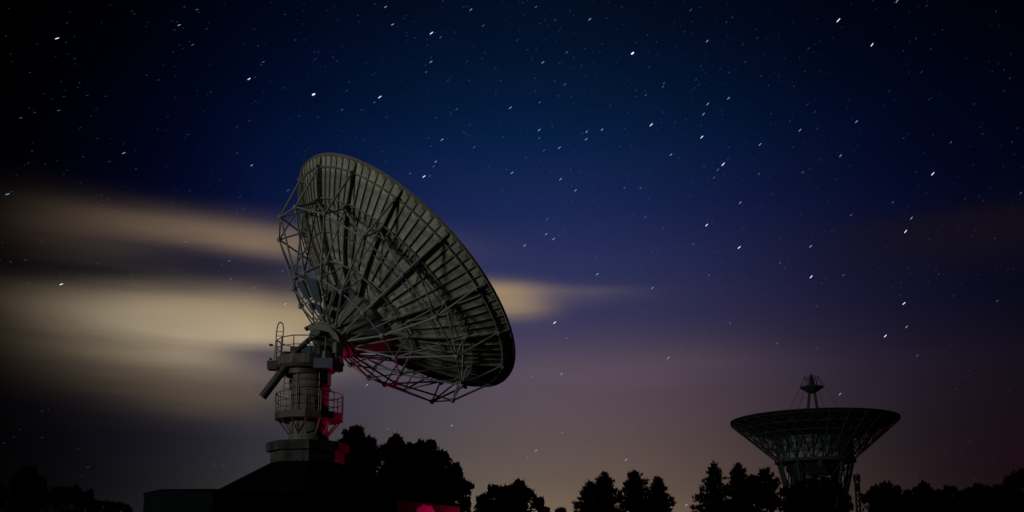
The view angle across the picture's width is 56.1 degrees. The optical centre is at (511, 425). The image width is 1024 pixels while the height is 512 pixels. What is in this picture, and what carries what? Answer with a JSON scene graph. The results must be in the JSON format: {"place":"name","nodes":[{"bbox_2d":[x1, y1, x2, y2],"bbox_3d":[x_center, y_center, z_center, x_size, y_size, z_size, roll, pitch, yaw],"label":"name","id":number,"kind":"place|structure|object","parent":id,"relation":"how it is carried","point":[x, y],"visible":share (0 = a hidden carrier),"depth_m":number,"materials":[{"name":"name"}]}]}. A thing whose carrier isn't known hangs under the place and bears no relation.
{"place":"outdoors","nodes":[
{"label":"outdoors","id":0,"kind":"place"},
{"bbox_2d":[0,0,1023,511],"label":"sky","id":1,"kind":"structure","parent":0,"point":[679,215],"materials":[{"name":"blue"}]},
{"bbox_3d":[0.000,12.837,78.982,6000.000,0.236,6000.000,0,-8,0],"label":"ground","id":2,"kind":"structure","parent":0,"visible":0},
{"bbox_2d":[7,464,50,511],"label":"broadleaf tree","id":3,"kind":"object","parent":2,"relation":"on","point":[28,486],"visible":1,"depth_m":109.19,"materials":[{"name":"black plant"}]},
{"bbox_2d":[46,483,104,511],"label":"broadleaf tree","id":4,"kind":"object","parent":2,"relation":"on","point":[75,495],"visible":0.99,"depth_m":117.33,"materials":[{"name":"black plant"}]},
{"bbox_2d":[102,500,132,511],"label":"bush","id":5,"kind":"object","parent":2,"relation":"on","point":[112,506],"visible":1,"depth_m":121.58,"materials":[{"name":"black plant"}]},
{"bbox_2d":[143,460,460,511],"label":"control building","id":6,"kind":"structure","parent":2,"relation":"on","point":[298,486],"depth_m":45.92,"materials":[{"name":"paint"}]},
{"bbox_2d":[266,439,348,464],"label":"concrete plinth","id":7,"kind":"structure","parent":6,"relation":"on","point":[306,450],"depth_m":48.76,"materials":[{"name":"grey concrete"}]},
{"bbox_2d":[259,151,515,439],"bbox_3d":[-6.529,-7.078,53.690,13.449,16.861,15.523,0,-8,0],"label":"radio telescope","id":8,"kind":"object","parent":7,"relation":"on","point":[363,224],"visible":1,"depth_m":49.71,"materials":[{"name":"paint"}]},
{"bbox_2d":[338,423,383,484],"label":"broadleaf tree","id":9,"kind":"object","parent":2,"relation":"on","point":[361,459],"visible":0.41,"depth_m":80.93,"materials":[{"name":"black plant"}]},
{"bbox_2d":[366,431,474,511],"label":"broadleaf tree","id":10,"kind":"object","parent":2,"relation":"on","point":[418,470],"visible":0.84,"depth_m":76.61,"materials":[{"name":"black plant"}]},
{"bbox_2d":[473,478,549,511],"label":"broadleaf tree","id":11,"kind":"object","parent":2,"relation":"on","point":[517,495],"visible":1,"depth_m":91.11,"materials":[{"name":"black plant"}]},
{"bbox_2d":[554,507,566,511],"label":"bush","id":12,"kind":"object","parent":2,"relation":"on","point":[562,509],"visible":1,"depth_m":95.64,"materials":[{"name":"black plant"}]},
{"bbox_2d":[571,480,595,511],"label":"pine tree","id":13,"kind":"object","parent":2,"relation":"on","point":[585,496],"visible":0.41,"depth_m":98.71,"materials":[{"name":"black plant"}]},
{"bbox_2d":[576,471,623,511],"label":"pine tree","id":14,"kind":"object","parent":2,"relation":"on","point":[602,493],"visible":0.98,"depth_m":95.23,"materials":[{"name":"black plant"}]},
{"bbox_2d":[613,469,659,511],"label":"pine tree","id":15,"kind":"object","parent":2,"relation":"on","point":[635,489],"visible":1,"depth_m":94.18,"materials":[{"name":"black plant"}]},
{"bbox_2d":[646,475,676,511],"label":"pine tree","id":16,"kind":"object","parent":2,"relation":"on","point":[659,487],"visible":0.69,"depth_m":99.28,"materials":[{"name":"black plant"}]},
{"bbox_2d":[689,459,746,511],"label":"pine tree","id":17,"kind":"object","parent":2,"relation":"on","point":[714,499],"visible":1,"depth_m":95.44,"materials":[{"name":"black plant"}]},
{"bbox_2d":[724,462,760,511],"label":"pine tree","id":18,"kind":"object","parent":2,"relation":"on","point":[739,490],"visible":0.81,"depth_m":103.40,"materials":[{"name":"black plant"}]},
{"bbox_2d":[746,466,783,511],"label":"broadleaf tree","id":19,"kind":"object","parent":2,"relation":"on","point":[769,499],"visible":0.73,"depth_m":107.57,"materials":[{"name":"black plant"}]},
{"bbox_2d":[730,374,900,510],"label":"radio telescope","id":20,"kind":"object","parent":2,"relation":"on","point":[809,442],"visible":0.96,"depth_m":176.67,"materials":[{"name":"metal"}]},
{"bbox_2d":[778,476,853,511],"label":"broadleaf tree","id":21,"kind":"object","parent":2,"relation":"on","point":[824,500],"visible":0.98,"depth_m":139.27,"materials":[{"name":"black plant"}]},
{"bbox_2d":[853,471,861,511],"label":"lattice mast","id":22,"kind":"object","parent":2,"relation":"on","point":[856,486],"visible":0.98,"depth_m":174.88,"materials":[{"name":"black metal"}]},
{"bbox_2d":[858,480,913,511],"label":"broadleaf tree","id":23,"kind":"object","parent":2,"relation":"on","point":[882,497],"visible":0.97,"depth_m":129.20,"materials":[{"name":"black plant"}]},
{"bbox_2d":[901,489,913,498],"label":"bush","id":24,"kind":"object","parent":2,"relation":"on","point":[907,493],"visible":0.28,"depth_m":133.99,"materials":[{"name":"black plant"}]},
{"bbox_2d":[906,479,939,511],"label":"broadleaf tree","id":25,"kind":"object","parent":2,"relation":"on","point":[924,498],"visible":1,"depth_m":124.38,"materials":[{"name":"black plant"}]},
{"bbox_2d":[937,484,965,511],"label":"broadleaf tree","id":26,"kind":"object","parent":2,"relation":"on","point":[952,503],"visible":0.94,"depth_m":127.02,"materials":[{"name":"black plant"}]},
{"bbox_2d":[960,482,998,511],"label":"broadleaf tree","id":27,"kind":"object","parent":2,"relation":"on","point":[978,497],"visible":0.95,"depth_m":118.85,"materials":[{"name":"black plant"}]},
{"bbox_2d":[991,467,1023,511],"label":"broadleaf tree","id":28,"kind":"object","parent":2,"relation":"on","point":[1008,494],"visible":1,"depth_m":111.73,"materials":[{"name":"black plant"}]}
]}

